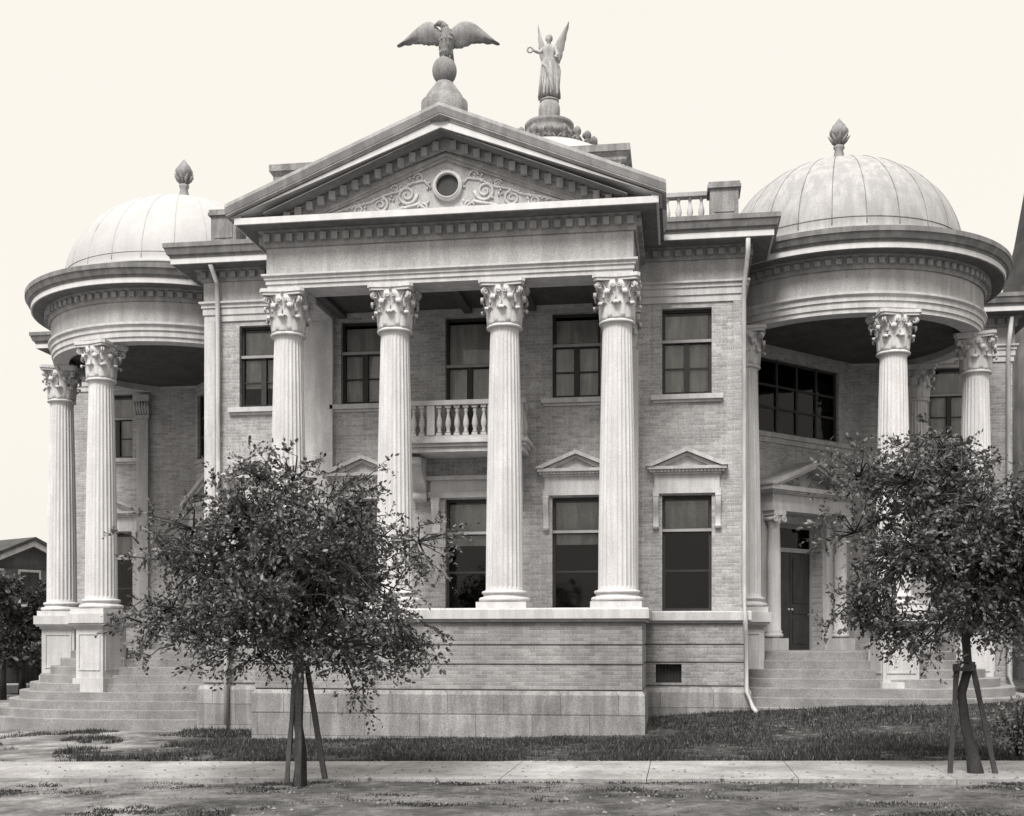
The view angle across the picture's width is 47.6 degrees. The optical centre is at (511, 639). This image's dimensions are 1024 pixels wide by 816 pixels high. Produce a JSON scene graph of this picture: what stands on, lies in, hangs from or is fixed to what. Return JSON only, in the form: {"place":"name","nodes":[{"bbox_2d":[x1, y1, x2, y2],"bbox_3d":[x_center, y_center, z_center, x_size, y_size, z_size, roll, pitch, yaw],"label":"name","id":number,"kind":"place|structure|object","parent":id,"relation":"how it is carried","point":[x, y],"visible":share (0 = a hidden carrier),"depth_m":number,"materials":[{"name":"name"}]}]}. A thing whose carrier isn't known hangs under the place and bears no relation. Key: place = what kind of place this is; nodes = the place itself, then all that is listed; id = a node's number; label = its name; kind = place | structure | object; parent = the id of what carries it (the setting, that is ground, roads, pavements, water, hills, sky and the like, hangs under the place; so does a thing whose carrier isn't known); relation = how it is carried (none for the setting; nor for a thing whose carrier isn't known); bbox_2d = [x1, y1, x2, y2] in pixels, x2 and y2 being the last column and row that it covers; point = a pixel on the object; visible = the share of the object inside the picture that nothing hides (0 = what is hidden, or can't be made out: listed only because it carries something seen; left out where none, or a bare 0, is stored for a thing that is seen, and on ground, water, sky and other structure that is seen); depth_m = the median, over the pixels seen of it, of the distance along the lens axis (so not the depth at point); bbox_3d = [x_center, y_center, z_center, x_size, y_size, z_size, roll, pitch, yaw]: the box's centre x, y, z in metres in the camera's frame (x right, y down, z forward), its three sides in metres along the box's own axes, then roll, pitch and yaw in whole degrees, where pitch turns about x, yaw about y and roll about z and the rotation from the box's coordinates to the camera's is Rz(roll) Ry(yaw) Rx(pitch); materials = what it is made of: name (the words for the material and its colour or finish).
{"place":"outdoors","nodes":[
{"label":"outdoors","id":0,"kind":"place"},
{"bbox_2d":[0,677,1023,815],"bbox_3d":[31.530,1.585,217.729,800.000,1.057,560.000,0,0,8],"label":"ground","id":1,"kind":"structure","parent":0,"point":[37,748],"depth_m":13.11,"materials":[{"name":"grey soil"}]},
{"bbox_2d":[3,608,25,693],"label":"background tree","id":2,"kind":"object","parent":1,"relation":"on","point":[22,677],"visible":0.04,"depth_m":43.99,"materials":[{"name":"black plant"}]},
{"bbox_2d":[0,595,45,680],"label":"background tree","id":3,"kind":"object","parent":1,"relation":"on","point":[28,612],"visible":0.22,"depth_m":41.09,"materials":[{"name":"black plant"}]},
{"bbox_2d":[0,571,46,699],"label":"background tree","id":4,"kind":"object","parent":1,"relation":"on","point":[10,639],"visible":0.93,"depth_m":39.79,"materials":[{"name":"black plant"}]},
{"bbox_2d":[0,537,46,693],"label":"neighbour house","id":5,"kind":"structure","parent":1,"relation":"on","point":[25,556],"depth_m":47.09,"materials":[{"name":"wood"}]},
{"bbox_2d":[18,664,34,682],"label":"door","id":6,"kind":"structure","parent":5,"relation":"in","point":[30,673],"depth_m":47.26,"materials":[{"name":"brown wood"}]},
{"bbox_2d":[18,569,40,606],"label":"window","id":7,"kind":"structure","parent":5,"relation":"in","point":[30,580],"depth_m":47.21,"materials":[{"name":"glass"}]},
{"bbox_2d":[284,660,295,782],"bbox_3d":[-2.676,0.975,14.082,0.200,1.516,0.079,0,0,-41],"label":"tree stake","id":8,"kind":"object","parent":1,"relation":"on","point":[289,741],"visible":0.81,"depth_m":14.06,"materials":[{"name":"grey wood"}]},
{"bbox_2d":[294,656,303,785],"bbox_3d":[-2.578,0.970,14.041,0.094,1.582,0.216,0,0,1],"label":"tree stake","id":9,"kind":"object","parent":1,"relation":"on","point":[299,697],"visible":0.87,"depth_m":14.01,"materials":[{"name":"grey wood"}]},
{"bbox_2d":[304,660,327,779],"bbox_3d":[-2.414,0.981,14.243,0.309,1.458,0.044,0,0,8],"label":"tree stake","id":10,"kind":"object","parent":1,"relation":"on","point":[316,726],"visible":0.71,"depth_m":14.22,"materials":[{"name":"grey wood"}]},
{"bbox_2d":[0,102,1023,739],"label":"library building","id":11,"kind":"structure","parent":1,"relation":"on","point":[598,394],"depth_m":23.11,"materials":[{"name":"stone"}]},
{"bbox_2d":[83,499,141,623],"bbox_3d":[-10.501,-2.072,30.730,1.580,3.344,0.455,0,0,8],"label":"window","id":12,"kind":"structure","parent":11,"relation":"in","point":[125,522],"depth_m":30.63,"materials":[{"name":"paint"}]},
{"bbox_2d":[114,395,135,463],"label":"window","id":13,"kind":"structure","parent":11,"relation":"in","point":[123,408],"depth_m":30.90,"materials":[{"name":"glass"}]},
{"bbox_2d":[200,395,203,458],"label":"window","id":14,"kind":"structure","parent":11,"relation":"in","point":[201,397],"depth_m":30.33,"materials":[{"name":"paint"}]},
{"bbox_2d":[221,457,270,567],"bbox_3d":[-5.167,-2.157,23.955,1.580,3.174,0.455,0,0,8],"label":"window","id":15,"kind":"structure","parent":11,"relation":"in","point":[230,471],"depth_m":23.89,"materials":[{"name":"paint"}]},
{"bbox_2d":[228,327,273,415],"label":"window","id":16,"kind":"structure","parent":11,"relation":"in","point":[257,357],"depth_m":24.15,"materials":[{"name":"glass"}]},
{"bbox_2d":[325,455,377,608],"bbox_3d":[-3.019,-2.157,23.644,1.580,3.174,0.455,0,0,8],"label":"window","id":17,"kind":"structure","parent":11,"relation":"in","point":[359,464],"depth_m":23.56,"materials":[{"name":"paint"}]},
{"bbox_2d":[329,322,380,412],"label":"window","id":18,"kind":"structure","parent":11,"relation":"in","point":[362,354],"depth_m":23.84,"materials":[{"name":"glass"}]},
{"bbox_2d":[433,170,462,201],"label":"round window","id":19,"kind":"structure","parent":11,"relation":"in","point":[447,185],"depth_m":21.02,"materials":[{"name":"stone"}]},
{"bbox_2d":[397,20,499,121],"bbox_3d":[-1.216,-10.230,20.940,1.913,2.060,0.840,0,0,8],"label":"eagle statue","id":20,"kind":"object","parent":11,"relation":"on","point":[446,39],"visible":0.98,"depth_m":20.85,"materials":[{"name":"stone"}]},
{"bbox_2d":[446,499,486,607],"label":"window","id":21,"kind":"structure","parent":11,"relation":"in","point":[469,514],"depth_m":23.53,"materials":[{"name":"glass"}]},
{"bbox_2d":[446,318,489,434],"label":"window","id":22,"kind":"structure","parent":11,"relation":"in","point":[467,346],"depth_m":23.54,"materials":[{"name":"glass"}]},
{"bbox_2d":[527,21,568,115],"bbox_3d":[1.163,-18.471,37.723,1.325,3.422,0.707,0,0,8],"label":"angel statue","id":23,"kind":"object","parent":11,"relation":"on","point":[549,93],"visible":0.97,"depth_m":37.54,"materials":[{"name":"stone"}]},
{"bbox_2d":[535,450,599,607],"bbox_3d":[1.276,-2.157,23.022,1.580,3.174,0.455,0,0,8],"label":"window","id":24,"kind":"structure","parent":11,"relation":"in","point":[575,472],"depth_m":23.06,"materials":[{"name":"paint"}]},
{"bbox_2d":[541,313,600,406],"bbox_3d":[1.284,-5.575,23.082,1.400,1.850,0.335,0,0,8],"label":"window","id":25,"kind":"structure","parent":11,"relation":"in","point":[576,344],"depth_m":23.21,"materials":[{"name":"glass"}]},
{"bbox_2d":[651,309,722,402],"bbox_3d":[3.432,-5.575,22.771,1.400,1.850,0.335,0,0,8],"label":"window","id":26,"kind":"structure","parent":11,"relation":"in","point":[685,341],"depth_m":22.90,"materials":[{"name":"glass"}]},
{"bbox_2d":[646,447,727,610],"bbox_3d":[3.423,-2.157,22.711,1.580,3.174,0.455,0,0,8],"label":"window","id":27,"kind":"structure","parent":11,"relation":"in","point":[685,470],"depth_m":22.71,"materials":[{"name":"paint"}]},
{"bbox_2d":[779,524,811,649],"bbox_3d":[6.470,-1.222,27.071,1.600,2.915,0.100,0,0,-37],"label":"doorway","id":28,"kind":"structure","parent":11,"relation":"in","point":[796,565],"depth_m":27.19,"materials":[{"name":"paint"}]},
{"bbox_2d":[758,358,835,441],"bbox_3d":[6.584,-5.545,26.919,2.840,1.670,0.080,0,0,-37],"label":"window","id":29,"kind":"structure","parent":11,"relation":"in","point":[796,400],"depth_m":26.90,"materials":[{"name":"glass"}]},
{"bbox_2d":[929,369,961,445],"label":"window","id":30,"kind":"structure","parent":11,"relation":"in","point":[945,404],"depth_m":27.90,"materials":[{"name":"glass"}]},
{"bbox_2d":[0,734,1023,815],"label":"gravel","id":31,"kind":"structure","parent":1,"relation":"on","point":[604,811],"depth_m":14.02,"materials":[{"name":"grey gravel"}]},
{"bbox_2d":[92,435,479,786],"bbox_3d":[-2.793,-0.322,14.317,4.699,4.467,4.273,0,0,8],"label":"street tree","id":32,"kind":"object","parent":31,"relation":"on","point":[291,578],"visible":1,"depth_m":13.85,"materials":[{"name":"grey plant"}]},
{"bbox_2d":[988,694,1023,756],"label":"shrub","id":33,"kind":"object","parent":1,"relation":"on","point":[1017,746],"visible":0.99,"depth_m":16.05,"materials":[{"name":"grey plant"}]},
{"bbox_2d":[1003,196,1023,678],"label":"neighbour turret","id":34,"kind":"object","parent":1,"relation":"on","point":[1015,281],"visible":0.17,"depth_m":34.60,"materials":[{"name":"stone"}]},
{"bbox_2d":[0,685,1023,815],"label":"grass","id":35,"kind":"structure","parent":0,"point":[644,749],"depth_m":18.41,"materials":[{"name":"grey plant"}]},
{"bbox_2d":[0,760,1023,784],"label":"sidewalk","id":36,"kind":"structure","parent":0,"point":[784,771],"depth_m":15.09,"materials":[{"name":"grey concrete"}]},
{"bbox_2d":[796,412,1023,773],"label":"street tree","id":37,"kind":"object","parent":36,"relation":"on","point":[973,547],"visible":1,"depth_m":14.01,"materials":[{"name":"grey plant"}]},
{"bbox_2d":[947,664,960,773],"bbox_3d":[5.380,0.962,14.125,0.149,1.344,0.047,0,0,8],"label":"tree stake","id":38,"kind":"object","parent":36,"relation":"on","point":[952,730],"visible":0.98,"depth_m":14.11,"materials":[{"name":"grey wood"}]},
{"bbox_2d":[953,664,975,670],"bbox_3d":[5.480,0.338,14.050,0.266,0.080,0.040,0,0,8],"label":"tie board","id":39,"kind":"object","parent":38,"relation":"attached to","point":[968,668],"visible":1,"depth_m":14.03,"materials":[{"name":"grey wood"}]},
{"bbox_2d":[969,662,998,773],"bbox_3d":[5.728,0.959,14.074,0.350,1.390,0.045,0,0,8],"label":"tree stake","id":40,"kind":"object","parent":36,"relation":"on","point":[986,731],"visible":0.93,"depth_m":14.06,"materials":[{"name":"grey wood"}]},
{"bbox_2d":[0,0,1023,542],"label":"sky","id":41,"kind":"structure","parent":0,"point":[102,102],"materials":[{"name":"white"}]}
]}

